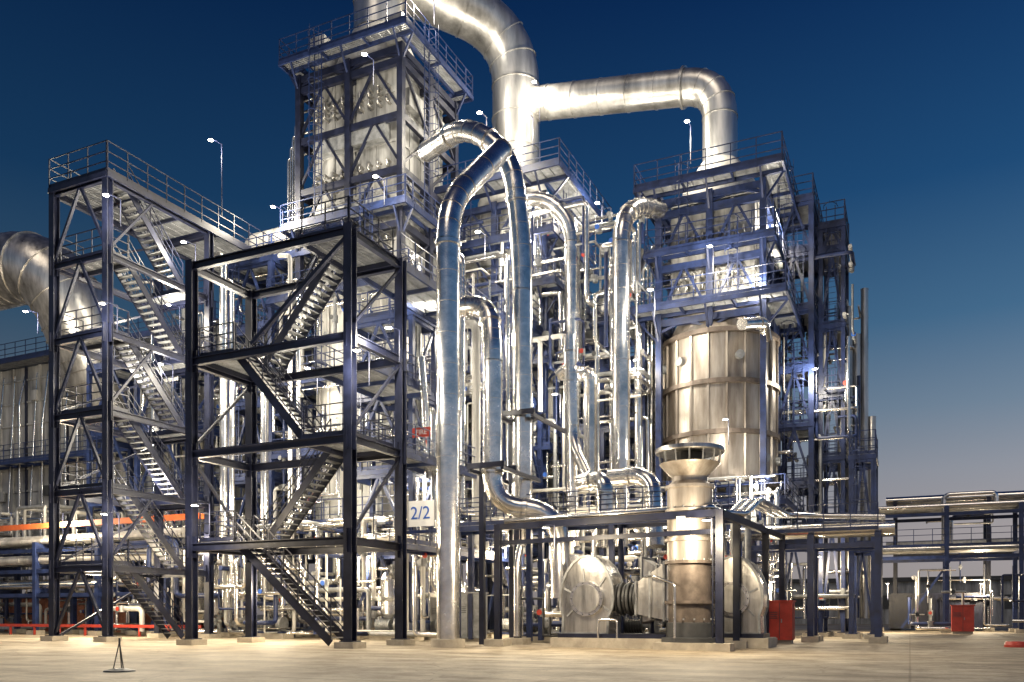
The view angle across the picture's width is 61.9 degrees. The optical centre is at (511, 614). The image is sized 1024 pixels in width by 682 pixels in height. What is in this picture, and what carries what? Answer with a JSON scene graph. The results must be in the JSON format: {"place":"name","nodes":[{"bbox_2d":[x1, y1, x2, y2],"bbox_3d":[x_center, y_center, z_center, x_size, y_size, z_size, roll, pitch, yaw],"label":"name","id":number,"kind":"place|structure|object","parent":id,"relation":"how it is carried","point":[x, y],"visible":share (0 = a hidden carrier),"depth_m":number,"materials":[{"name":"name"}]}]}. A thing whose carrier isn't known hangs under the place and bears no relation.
{"place":"outdoors","nodes":[
{"label":"outdoors","id":0,"kind":"place"},
{"bbox_2d":[141,279,165,477],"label":"insulated pipe","id":1,"kind":"object","parent":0,"point":[152,359],"visible":0.2,"depth_m":45.88,"materials":[{"name":"metal"}]},
{"bbox_2d":[176,195,414,648],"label":"stair tower","id":2,"kind":"structure","parent":0,"point":[348,253],"depth_m":32.84,"materials":[{"name":"black metal"}]},
{"bbox_2d":[353,347,369,385],"bbox_3d":[-5.126,-8.512,29.187,0.270,1.200,0.903,0,0,25],"label":"flood light","id":3,"kind":"object","parent":2,"relation":"attached to","point":[356,349],"visible":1,"depth_m":29.42,"materials":[{"name":"blue paint"}]},
{"bbox_2d":[385,325,399,361],"bbox_3d":[-4.303,-9.845,30.887,0.270,1.200,0.903,0,0,25],"label":"flood light","id":4,"kind":"object","parent":2,"relation":"attached to","point":[388,327],"visible":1,"depth_m":31.18,"materials":[{"name":"blue paint"}]},
{"bbox_2d":[0,615,1023,681],"bbox_3d":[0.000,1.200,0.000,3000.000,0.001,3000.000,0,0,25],"label":"ground","id":5,"kind":"structure","parent":0,"point":[914,655],"depth_m":21.60,"materials":[{"name":"concrete"}]},
{"bbox_2d":[0,504,184,629],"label":"process piping","id":6,"kind":"object","parent":5,"relation":"on","point":[16,517],"visible":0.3,"depth_m":55.26,"materials":[{"name":"metal"}]},
{"bbox_2d":[0,624,201,636],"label":"safety barrier","id":7,"kind":"object","parent":5,"relation":"on","point":[34,626],"visible":0.61,"depth_m":47.49,"materials":[{"name":"red metal"}]},
{"bbox_2d":[0,513,203,636],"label":"pipe rack","id":8,"kind":"object","parent":5,"relation":"on","point":[37,560],"visible":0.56,"depth_m":49.88,"materials":[{"name":"metal"}]},
{"bbox_2d":[4,597,223,632],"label":"brick wall","id":9,"kind":"structure","parent":5,"relation":"on","point":[43,602],"depth_m":57.73,"materials":[{"name":"brick"}]},
{"bbox_2d":[103,638,135,672],"bbox_3d":[-8.188,0.850,17.800,0.640,0.700,0.640,0,0,25],"label":"tripod stand","id":10,"kind":"object","parent":5,"relation":"on","point":[117,670],"visible":1,"depth_m":17.74,"materials":[{"name":"grey metal"}]},
{"bbox_2d":[0,301,280,591],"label":"cabin furnace","id":11,"kind":"object","parent":5,"relation":"on","point":[24,429],"visible":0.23,"depth_m":60.72,"materials":[{"name":"grey paint"}]},
{"bbox_2d":[0,231,133,433],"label":"flue gas duct","id":12,"kind":"object","parent":11,"relation":"on","point":[24,267],"visible":0.53,"depth_m":53.76,"materials":[{"name":"silver metal"}]},
{"bbox_2d":[79,330,225,635],"bbox_3d":[-21.408,-7.424,51.105,8.800,17.289,4.261,0,0,25],"label":"access platform structure","id":13,"kind":"object","parent":5,"relation":"on","point":[121,376],"visible":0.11,"depth_m":50.81,"materials":[{"name":"blue paint"}]},
{"bbox_2d":[40,139,341,641],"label":"stair tower","id":14,"kind":"structure","parent":5,"relation":"on","point":[161,226],"depth_m":38.98,"materials":[{"name":"grey metal"}]},
{"bbox_2d":[102,192,120,226],"bbox_3d":[-16.907,-17.156,36.087,0.270,1.200,0.903,0,0,25],"label":"flood light","id":15,"kind":"object","parent":14,"relation":"attached to","point":[105,194],"visible":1,"depth_m":36.25,"materials":[{"name":"blue paint"}]},
{"bbox_2d":[158,362,173,387],"bbox_3d":[-16.346,-11.300,40.287,0.270,1.200,0.903,0,0,25],"label":"flood light","id":16,"kind":"object","parent":14,"relation":"attached to","point":[160,363],"visible":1,"depth_m":40.67,"materials":[{"name":"blue paint"}]},
{"bbox_2d":[208,138,221,215],"bbox_3d":[-14.869,-21.940,42.787,0.270,3.700,0.903,0,0,25],"label":"flood light","id":17,"kind":"object","parent":14,"relation":"attached to","point":[211,139],"visible":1,"depth_m":43.16,"materials":[{"name":"blue paint"}]},
{"bbox_2d":[245,227,289,282],"bbox_3d":[-12.862,-20.097,47.485,4.250,2.594,1.987,0,0,25],"label":"steam drum","id":18,"kind":"object","parent":14,"relation":"on","point":[278,235],"visible":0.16,"depth_m":46.80,"materials":[{"name":"white paint"}]},
{"bbox_2d":[179,546,203,628],"bbox_3d":[-17.382,-1.300,46.724,1.600,5.000,1.600,0,0,25],"label":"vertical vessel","id":19,"kind":"object","parent":5,"relation":"on","point":[200,600],"visible":0.16,"depth_m":46.14,"materials":[{"name":"metal"}]},
{"bbox_2d":[113,538,276,633],"bbox_3d":[-17.220,-1.452,45.996,10.221,4.987,3.469,0,0,25],"label":"process piping","id":20,"kind":"object","parent":5,"relation":"on","point":[134,605],"visible":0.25,"depth_m":45.61,"materials":[{"name":"white paint"}]},
{"bbox_2d":[220,233,321,635],"bbox_3d":[-13.191,-9.424,47.549,3.700,21.289,5.761,0,0,25],"label":"access platform structure","id":21,"kind":"object","parent":5,"relation":"on","point":[270,264],"visible":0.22,"depth_m":45.83,"materials":[{"name":"blue paint"}]},
{"bbox_2d":[257,589,293,638],"bbox_3d":[-11.567,-0.044,42.868,1.800,2.528,1.935,0,0,25],"label":"process pump","id":22,"kind":"object","parent":5,"relation":"on","point":[282,621],"visible":0.58,"depth_m":42.06,"materials":[{"name":"metal"}]},
{"bbox_2d":[270,556,295,637],"bbox_3d":[-11.703,-0.900,43.523,1.400,4.200,1.400,0,0,25],"label":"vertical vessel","id":23,"kind":"object","parent":5,"relation":"on","point":[288,563],"visible":0.17,"depth_m":43.03,"materials":[{"name":"metal"}]},
{"bbox_2d":[214,516,469,636],"bbox_3d":[-8.179,-1.711,41.036,12.775,5.475,3.816,0,0,25],"label":"process piping","id":24,"kind":"object","parent":5,"relation":"on","point":[310,529],"visible":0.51,"depth_m":40.09,"materials":[{"name":"metal"}]},
{"bbox_2d":[214,251,227,536],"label":"insulated pipe","id":25,"kind":"object","parent":24,"relation":"on","point":[223,395],"visible":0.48,"depth_m":41.84,"materials":[{"name":"metal"}]},
{"bbox_2d":[228,278,244,599],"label":"insulated pipe","id":26,"kind":"object","parent":24,"relation":"attached to","point":[231,435],"visible":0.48,"depth_m":41.89,"materials":[{"name":"metal"}]},
{"bbox_2d":[258,357,272,600],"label":"insulated pipe","id":27,"kind":"object","parent":24,"relation":"on","point":[264,456],"visible":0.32,"depth_m":41.84,"materials":[{"name":"metal"}]},
{"bbox_2d":[277,253,292,538],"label":"insulated pipe","id":28,"kind":"object","parent":24,"relation":"attached to","point":[285,255],"visible":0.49,"depth_m":40.12,"materials":[{"name":"silver metal"}]},
{"bbox_2d":[286,279,311,513],"bbox_3d":[-10.188,-10.398,40.360,1.810,11.411,0.558,0,0,38],"label":"insulated pipe","id":29,"kind":"object","parent":28,"relation":"attached to","point":[298,360],"visible":0.34,"depth_m":39.92,"materials":[{"name":"metal"}]},
{"bbox_2d":[275,334,417,629],"bbox_3d":[-9.864,-8.534,58.114,10.100,19.269,8.100,0,0,25],"label":"piping","id":30,"kind":"object","parent":5,"relation":"on","point":[380,573],"visible":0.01,"depth_m":56.90,"materials":[{"name":"white paint"}]},
{"bbox_2d":[266,0,473,636],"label":"process furnace","id":31,"kind":"object","parent":5,"relation":"on","point":[364,130],"visible":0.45,"depth_m":43.86,"materials":[{"name":"blue paint"}]},
{"bbox_2d":[164,264,315,547],"bbox_3d":[-14.391,-11.309,50.759,11.318,15.288,6.450,0,0,25],"label":"process piping","id":32,"kind":"object","parent":31,"relation":"attached to","point":[200,377],"visible":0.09,"depth_m":50.66,"materials":[{"name":"metal"}]},
{"bbox_2d":[272,274,490,538],"bbox_3d":[-6.685,-9.797,42.474,12.209,12.218,1.891,0,0,25],"label":"process piping","id":33,"kind":"object","parent":31,"relation":"attached to","point":[424,488],"visible":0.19,"depth_m":42.72,"materials":[{"name":"metal"}]},
{"bbox_2d":[402,251,420,500],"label":"insulated pipe","id":34,"kind":"object","parent":31,"relation":"attached to","point":[412,256],"visible":0.22,"depth_m":40.83,"materials":[{"name":"metal"}]},
{"bbox_2d":[353,0,539,169],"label":"flue gas duct","id":35,"kind":"object","parent":31,"relation":"attached to","point":[494,33],"visible":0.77,"depth_m":47.66,"materials":[{"name":"silver metal"}]},
{"bbox_2d":[526,65,737,161],"bbox_3d":[6.045,-26.386,46.281,12.185,7.242,2.006,0,0,25],"label":"flue gas duct","id":36,"kind":"object","parent":35,"relation":"attached to","point":[709,94],"visible":0.87,"depth_m":44.96,"materials":[{"name":"silver metal"}]},
{"bbox_2d":[360,591,381,638],"bbox_3d":[-6.670,-0.044,42.248,1.800,2.528,1.935,0,0,25],"label":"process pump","id":37,"kind":"object","parent":5,"relation":"on","point":[379,617],"visible":0.09,"depth_m":41.43,"materials":[{"name":"metal"}]},
{"bbox_2d":[336,290,435,640],"bbox_3d":[-5.809,-6.874,40.190,4.300,16.189,3.261,0,0,25],"label":"access platform structure","id":38,"kind":"object","parent":5,"relation":"on","point":[375,323],"visible":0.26,"depth_m":39.56,"materials":[{"name":"blue paint"}]},
{"bbox_2d":[380,572,394,629],"bbox_3d":[-5.558,-0.400,39.665,1.100,3.200,1.100,0,0,25],"label":"vertical vessel","id":39,"kind":"object","parent":5,"relation":"on","point":[387,610],"visible":0.34,"depth_m":39.18,"materials":[{"name":"metal"}]},
{"bbox_2d":[369,586,418,640],"bbox_3d":[-5.325,-0.044,39.572,1.800,2.528,1.935,0,0,25],"label":"process pump","id":40,"kind":"object","parent":5,"relation":"on","point":[384,624],"visible":0.4,"depth_m":38.93,"materials":[{"name":"metal"}]},
{"bbox_2d":[407,529,435,533],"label":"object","id":41,"kind":"object","parent":5,"relation":"on","point":[420,531],"visible":0.21,"depth_m":33.11,"materials":[{"name":"blue paint"}]},
{"bbox_2d":[407,500,433,534],"bbox_3d":[-3.534,-3.750,33.120,1.200,1.300,0.114,0,0,25],"label":"unit sign","id":42,"kind":"object","parent":41,"relation":"attached to","point":[420,513],"visible":1,"depth_m":33.08,"materials":[{"name":"white paint"}]},
{"bbox_2d":[430,597,435,631],"bbox_3d":[-3.200,0.180,40.000,1.100,2.080,0.900,0,0,25],"label":"electrical cabinet","id":43,"kind":"object","parent":5,"relation":"on","point":[432,610],"visible":0.29,"depth_m":39.80,"materials":[{"name":"grey metal"}]},
{"bbox_2d":[435,138,511,638],"bbox_3d":[-1.389,-8.789,32.230,0.956,19.632,4.047,0,0,37],"label":"insulated pipe","id":44,"kind":"object","parent":5,"relation":"on","point":[475,175],"visible":0.98,"depth_m":30.67,"materials":[{"name":"metal"}]},
{"bbox_2d":[461,592,488,641],"bbox_3d":[-1.762,0.130,37.500,1.200,2.180,0.900,0,0,25],"label":"electrical cabinet","id":45,"kind":"object","parent":5,"relation":"on","point":[464,615],"visible":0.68,"depth_m":37.15,"materials":[{"name":"metal"}]},
{"bbox_2d":[431,408,565,647],"bbox_3d":[-0.254,-3.518,34.002,1.881,9.475,8.502,0,0,30],"label":"pipe support","id":46,"kind":"object","parent":5,"relation":"on","point":[511,469],"visible":0.65,"depth_m":33.72,"materials":[{"name":"blue paint"}]},
{"bbox_2d":[427,408,587,591],"bbox_3d":[-0.002,-7.284,57.377,9.600,16.769,7.100,0,0,25],"label":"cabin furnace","id":47,"kind":"object","parent":5,"relation":"on","point":[463,561],"visible":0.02,"depth_m":56.11,"materials":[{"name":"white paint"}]},
{"bbox_2d":[481,291,542,637],"bbox_3d":[-0.065,-7.424,43.635,2.800,17.289,3.761,0,0,25],"label":"access platform structure","id":48,"kind":"object","parent":5,"relation":"on","point":[537,329],"visible":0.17,"depth_m":43.63,"materials":[{"name":"blue paint"}]},
{"bbox_2d":[434,137,611,630],"bbox_3d":[0.194,-11.890,49.010,8.872,26.220,8.400,0,0,25],"label":"process furnace","id":49,"kind":"object","parent":5,"relation":"on","point":[556,177],"visible":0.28,"depth_m":46.22,"materials":[{"name":"blue paint"}]},
{"bbox_2d":[529,211,552,479],"bbox_3d":[1.408,-14.413,45.341,1.706,14.640,0.628,0,0,41],"label":"insulated pipe","id":50,"kind":"object","parent":49,"relation":"attached to","point":[540,287],"visible":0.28,"depth_m":44.91,"materials":[{"name":"metal"}]},
{"bbox_2d":[460,191,651,546],"bbox_3d":[1.725,-12.259,44.510,10.768,17.274,2.740,0,0,25],"label":"process piping","id":51,"kind":"object","parent":49,"relation":"attached to","point":[636,239],"visible":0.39,"depth_m":43.32,"materials":[{"name":"metal"}]},
{"bbox_2d":[526,190,580,410],"bbox_3d":[1.699,-15.966,43.427,3.674,11.361,0.905,0,0,18],"label":"insulated pipe","id":52,"kind":"object","parent":51,"relation":"attached to","point":[564,217],"visible":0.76,"depth_m":42.71,"materials":[{"name":"metal"}]},
{"bbox_2d":[578,366,597,470],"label":"insulated pipe","id":53,"kind":"object","parent":51,"relation":"attached to","point":[588,376],"visible":0.82,"depth_m":41.32,"materials":[{"name":"metal"}]},
{"bbox_2d":[601,254,611,467],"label":"insulated pipe","id":54,"kind":"object","parent":51,"relation":"attached to","point":[610,361],"visible":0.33,"depth_m":43.91,"materials":[{"name":"metal"}]},
{"bbox_2d":[590,248,645,319],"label":"pipe","id":55,"kind":"object","parent":49,"relation":"attached to","point":[600,301],"visible":0.09,"depth_m":48.49,"materials":[{"name":"metal"}]},
{"bbox_2d":[316,231,735,640],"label":"elevated walkway","id":56,"kind":"structure","parent":5,"relation":"on","point":[421,292],"depth_m":35.43,"materials":[{"name":"metal"}]},
{"bbox_2d":[412,427,430,443],"bbox_3d":[-3.806,-7.518,36.021,0.900,0.700,0.114,0,0,25],"label":"fire point sign","id":57,"kind":"object","parent":56,"relation":"attached to","point":[421,432],"visible":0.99,"depth_m":35.98,"materials":[{"name":"red paint"}]},
{"bbox_2d":[418,356,431,478],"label":"insulated pipe","id":58,"kind":"object","parent":56,"relation":"attached to","point":[424,397],"visible":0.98,"depth_m":36.86,"materials":[{"name":"metal"}]},
{"bbox_2d":[420,406,435,590],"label":"insulated pipe","id":59,"kind":"object","parent":56,"relation":"attached to","point":[432,411],"visible":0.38,"depth_m":37.89,"materials":[{"name":"metal"}]},
{"bbox_2d":[460,253,474,515],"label":"insulated pipe","id":60,"kind":"object","parent":56,"relation":"attached to","point":[462,380],"visible":0.45,"depth_m":38.05,"materials":[{"name":"metal"}]},
{"bbox_2d":[418,119,532,546],"bbox_3d":[-1.866,-12.168,36.654,6.469,18.807,1.545,0,0,43],"label":"insulated pipe","id":61,"kind":"object","parent":56,"relation":"attached to","point":[454,134],"visible":0.88,"depth_m":34.68,"materials":[{"name":"metal"}]},
{"bbox_2d":[465,319,488,549],"bbox_3d":[-1.742,-8.361,39.345,1.754,10.900,0.765,0,0,44],"label":"insulated pipe","id":62,"kind":"object","parent":56,"relation":"attached to","point":[472,325],"visible":0.76,"depth_m":38.84,"materials":[{"name":"silver metal"}]},
{"bbox_2d":[575,470,613,546],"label":"insulated pipe","id":63,"kind":"object","parent":56,"relation":"attached to","point":[591,480],"visible":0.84,"depth_m":34.82,"materials":[{"name":"metal"}]},
{"bbox_2d":[607,466,664,548],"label":"insulated pipe","id":64,"kind":"object","parent":56,"relation":"attached to","point":[632,476],"visible":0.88,"depth_m":35.76,"materials":[{"name":"metal"}]},
{"bbox_2d":[522,584,552,642],"bbox_3d":[1.281,-0.044,37.057,1.800,2.528,1.935,0,0,25],"label":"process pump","id":65,"kind":"object","parent":5,"relation":"on","point":[545,640],"visible":0.33,"depth_m":36.24,"materials":[{"name":"metal"}]},
{"bbox_2d":[545,611,561,616],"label":"insulated pipe","id":66,"kind":"object","parent":5,"relation":"on","point":[552,613],"visible":0.15,"depth_m":32.90,"materials":[{"name":"metal"}]},
{"bbox_2d":[557,553,582,631],"bbox_3d":[2.737,-0.800,38.997,1.400,4.000,1.400,0,0,25],"label":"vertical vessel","id":67,"kind":"object","parent":5,"relation":"on","point":[574,556],"visible":0.21,"depth_m":38.62,"materials":[{"name":"metal"}]},
{"bbox_2d":[553,290,663,628],"bbox_3d":[5.190,-7.674,46.150,5.600,17.789,4.761,0,0,25],"label":"access platform structure","id":68,"kind":"object","parent":5,"relation":"on","point":[604,428],"visible":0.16,"depth_m":44.79,"materials":[{"name":"blue paint"}]},
{"bbox_2d":[550,555,667,648],"bbox_3d":[4.128,-0.477,31.232,4.685,3.395,2.900,0,0,25],"label":"forced draft fan","id":69,"kind":"object","parent":5,"relation":"on","point":[598,597],"visible":0.96,"depth_m":30.41},
{"bbox_2d":[522,566,711,636],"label":"process piping","id":70,"kind":"object","parent":5,"relation":"on","point":[548,624],"visible":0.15,"depth_m":35.37,"materials":[{"name":"blue paint"}]},
{"bbox_2d":[486,502,771,633],"bbox_3d":[5.255,-1.967,40.818,13.257,6.018,4.842,0,0,25],"label":"process piping","id":71,"kind":"object","parent":5,"relation":"on","point":[631,560],"visible":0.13,"depth_m":40.05,"materials":[{"name":"metal"}]},
{"bbox_2d":[495,253,509,545],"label":"insulated pipe","id":72,"kind":"object","parent":71,"relation":"on","point":[504,255],"visible":0.55,"depth_m":40.91,"materials":[{"name":"metal"}]},
{"bbox_2d":[563,334,579,546],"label":"insulated pipe","id":73,"kind":"object","parent":71,"relation":"attached to","point":[570,352],"visible":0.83,"depth_m":39.74,"materials":[{"name":"metal"}]},
{"bbox_2d":[554,364,591,473],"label":"insulated pipe","id":74,"kind":"object","parent":73,"relation":"attached to","point":[580,460],"visible":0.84,"depth_m":39.71,"materials":[{"name":"metal"}]},
{"bbox_2d":[585,338,605,548],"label":"insulated pipe","id":75,"kind":"object","parent":71,"relation":"on","point":[588,340],"visible":0.43,"depth_m":42.88,"materials":[{"name":"metal"}]},
{"bbox_2d":[624,619,658,632],"bbox_3d":[5.492,-0.044,34.966,1.800,2.528,1.935,0,0,25],"label":"process pump","id":76,"kind":"object","parent":5,"relation":"on","point":[633,626],"visible":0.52,"depth_m":34.34,"materials":[{"name":"metal"}]},
{"bbox_2d":[585,343,725,618],"bbox_3d":[9.649,-8.034,56.186,9.100,18.269,7.100,0,0,25],"label":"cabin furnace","id":77,"kind":"object","parent":5,"relation":"on","point":[607,447],"visible":0.03,"depth_m":54.29,"materials":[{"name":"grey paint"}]},
{"bbox_2d":[643,442,724,650],"bbox_3d":[5.834,-2.300,29.167,2.798,7.040,2.320,0,0,25],"label":"hooded exhaust stack","id":78,"kind":"object","parent":5,"relation":"on","point":[689,469],"visible":0.94,"depth_m":28.41,"materials":[{"name":"metal"}]},
{"bbox_2d":[484,497,885,651],"bbox_3d":[7.209,-1.599,34.554,15.014,5.638,10.136,0,0,-44],"label":"steel frame","id":79,"kind":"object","parent":5,"relation":"on","point":[736,513],"depth_m":30.52,"materials":[{"name":"grey paint"}]},
{"bbox_2d":[460,295,569,597],"bbox_3d":[-0.203,-6.600,33.025,5.000,11.983,1.279,0,0,18],"label":"insulated pipe","id":80,"kind":"object","parent":79,"relation":"on","point":[484,311],"visible":0.88,"depth_m":32.64,"materials":[{"name":"metal"}]},
{"bbox_2d":[513,544,523,635],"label":"insulated pipe","id":81,"kind":"object","parent":79,"relation":"attached to","point":[517,589],"visible":1,"depth_m":33.88,"materials":[{"name":"metal"}]},
{"bbox_2d":[614,458,627,546],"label":"insulated pipe","id":82,"kind":"object","parent":79,"relation":"on","point":[621,463],"visible":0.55,"depth_m":37.74,"materials":[{"name":"metal"}]},
{"bbox_2d":[702,516,711,554],"bbox_3d":[6.153,-2.487,26.687,0.270,1.200,0.903,0,0,25],"label":"flood light","id":83,"kind":"object","parent":79,"relation":"attached to","point":[707,518],"visible":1,"depth_m":27.06,"materials":[{"name":"blue paint"}]},
{"bbox_2d":[640,555,775,647],"bbox_3d":[7.470,-0.477,32.211,4.685,3.395,2.900,0,0,25],"label":"forced draft fan","id":84,"kind":"object","parent":5,"relation":"on","point":[754,599],"visible":0.38,"depth_m":30.60},
{"bbox_2d":[629,131,804,562],"bbox_3d":[10.617,-10.990,44.150,7.872,24.420,7.540,0,0,25],"label":"process furnace","id":85,"kind":"object","parent":5,"relation":"on","point":[717,367],"visible":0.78,"depth_m":41.69,"materials":[{"name":"blue paint"}]},
{"bbox_2d":[630,320,642,503],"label":"insulated pipe","id":86,"kind":"object","parent":85,"relation":"attached to","point":[638,404],"visible":0.36,"depth_m":42.84,"materials":[{"name":"metal"}]},
{"bbox_2d":[612,197,667,468],"bbox_3d":[6.207,-13.628,41.944,3.563,14.206,1.026,0,0,-41],"label":"insulated pipe","id":87,"kind":"object","parent":85,"relation":"attached to","point":[631,212],"visible":0.94,"depth_m":40.68,"materials":[{"name":"metal"}]},
{"bbox_2d":[648,474,782,576],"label":"process piping","id":88,"kind":"object","parent":85,"relation":"attached to","point":[773,557],"visible":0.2,"depth_m":39.65,"materials":[{"name":"blue paint"}]},
{"bbox_2d":[737,316,771,341],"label":"insulated pipe","id":89,"kind":"object","parent":85,"relation":"attached to","point":[761,324],"visible":1,"depth_m":39.65,"materials":[{"name":"metal"}]},
{"bbox_2d":[772,244,860,618],"bbox_3d":[16.238,-9.298,46.060,4.713,19.209,5.932,0,0,25],"label":"process piping","id":90,"kind":"object","parent":85,"relation":"attached to","point":[843,592],"visible":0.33,"depth_m":44.46,"materials":[{"name":"metal"}]},
{"bbox_2d":[769,600,795,643],"bbox_3d":[11.025,0.330,35.000,1.100,1.780,0.900,0,0,25],"label":"fire hose cabinet","id":91,"kind":"object","parent":5,"relation":"on","point":[782,621],"visible":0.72,"depth_m":34.62,"materials":[{"name":"red metal"}]},
{"bbox_2d":[774,172,819,635],"bbox_3d":[15.164,-10.724,45.416,2.500,23.889,4.261,0,0,25],"label":"access platform structure","id":92,"kind":"object","parent":5,"relation":"on","point":[801,374],"visible":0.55,"depth_m":44.15,"materials":[{"name":"blue paint"}]},
{"bbox_2d":[741,501,894,642],"bbox_3d":[13.141,-1.724,37.290,6.570,5.889,2.400,0,0,25],"label":"pipe rack","id":93,"kind":"object","parent":5,"relation":"on","point":[814,532],"visible":0.69,"depth_m":36.37,"materials":[{"name":"grey metal"}]},
{"bbox_2d":[818,199,849,636],"bbox_3d":[17.508,-10.324,46.419,1.900,23.089,4.261,0,0,25],"label":"access platform structure","id":94,"kind":"object","parent":5,"relation":"on","point":[833,236],"visible":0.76,"depth_m":45.22,"materials":[{"name":"blue paint"}]},
{"bbox_2d":[837,273,875,617],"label":"vertical vent pipes","id":95,"kind":"object","parent":94,"relation":"attached to","point":[859,360],"visible":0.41,"depth_m":46.65,"materials":[{"name":"grey metal"}]},
{"bbox_2d":[842,429,883,638],"bbox_3d":[17.545,-3.874,42.595,1.800,10.189,3.761,0,0,25],"label":"access platform structure","id":96,"kind":"object","parent":5,"relation":"on","point":[864,460],"visible":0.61,"depth_m":41.65,"materials":[{"name":"blue paint"}]},
{"bbox_2d":[889,593,982,628],"bbox_3d":[30.679,-0.225,61.977,6.000,2.550,2.450,0,0,25],"label":"shipping container","id":97,"kind":"object","parent":5,"relation":"on","point":[898,609],"visible":0.51,"depth_m":61.15,"materials":[{"name":"grey metal"}]},
{"bbox_2d":[878,490,1023,632],"bbox_3d":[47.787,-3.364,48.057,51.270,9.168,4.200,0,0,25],"label":"pipe rack","id":98,"kind":"object","parent":5,"relation":"on","point":[944,510],"visible":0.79,"depth_m":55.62,"materials":[{"name":"grey metal"}]},
{"bbox_2d":[950,605,974,633],"bbox_3d":[27.456,0.330,52.000,1.300,1.780,0.900,0,0,25],"label":"fire hose cabinet","id":99,"kind":"object","parent":5,"relation":"on","point":[962,619],"visible":0.97,"depth_m":51.65,"materials":[{"name":"red metal"}]},
{"bbox_2d":[912,514,1018,627],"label":"process piping","id":100,"kind":"object","parent":5,"relation":"on","point":[984,597],"visible":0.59,"depth_m":58.84,"materials":[{"name":"metal"}]},
{"bbox_2d":[908,566,1023,629],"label":"process piping","id":101,"kind":"object","parent":5,"relation":"on","point":[918,625],"visible":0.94,"depth_m":53.61,"materials":[{"name":"white paint"}]},
{"bbox_2d":[0,0,1023,614],"label":"sky","id":102,"kind":"structure","parent":0,"point":[909,113],"materials":[{"name":"blue"}]},
{"bbox_2d":[492,586,537,638],"bbox_3d":[0.270,-0.044,40.450,1.800,2.528,1.935,0,0,25],"label":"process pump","id":103,"kind":"object","parent":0,"point":[505,624],"visible":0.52,"depth_m":39.78,"materials":[{"name":"metal"}]},
{"bbox_2d":[772,576,1018,624],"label":"warehouse","id":104,"kind":"structure","parent":0,"point":[906,584],"depth_m":99.00,"materials":[{"name":"grey paint"}]},
{"bbox_2d":[1004,641,1023,647],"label":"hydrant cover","id":105,"kind":"object","parent":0,"point":[1018,644],"visible":1,"depth_m":30.74,"materials":[{"name":"red metal"}]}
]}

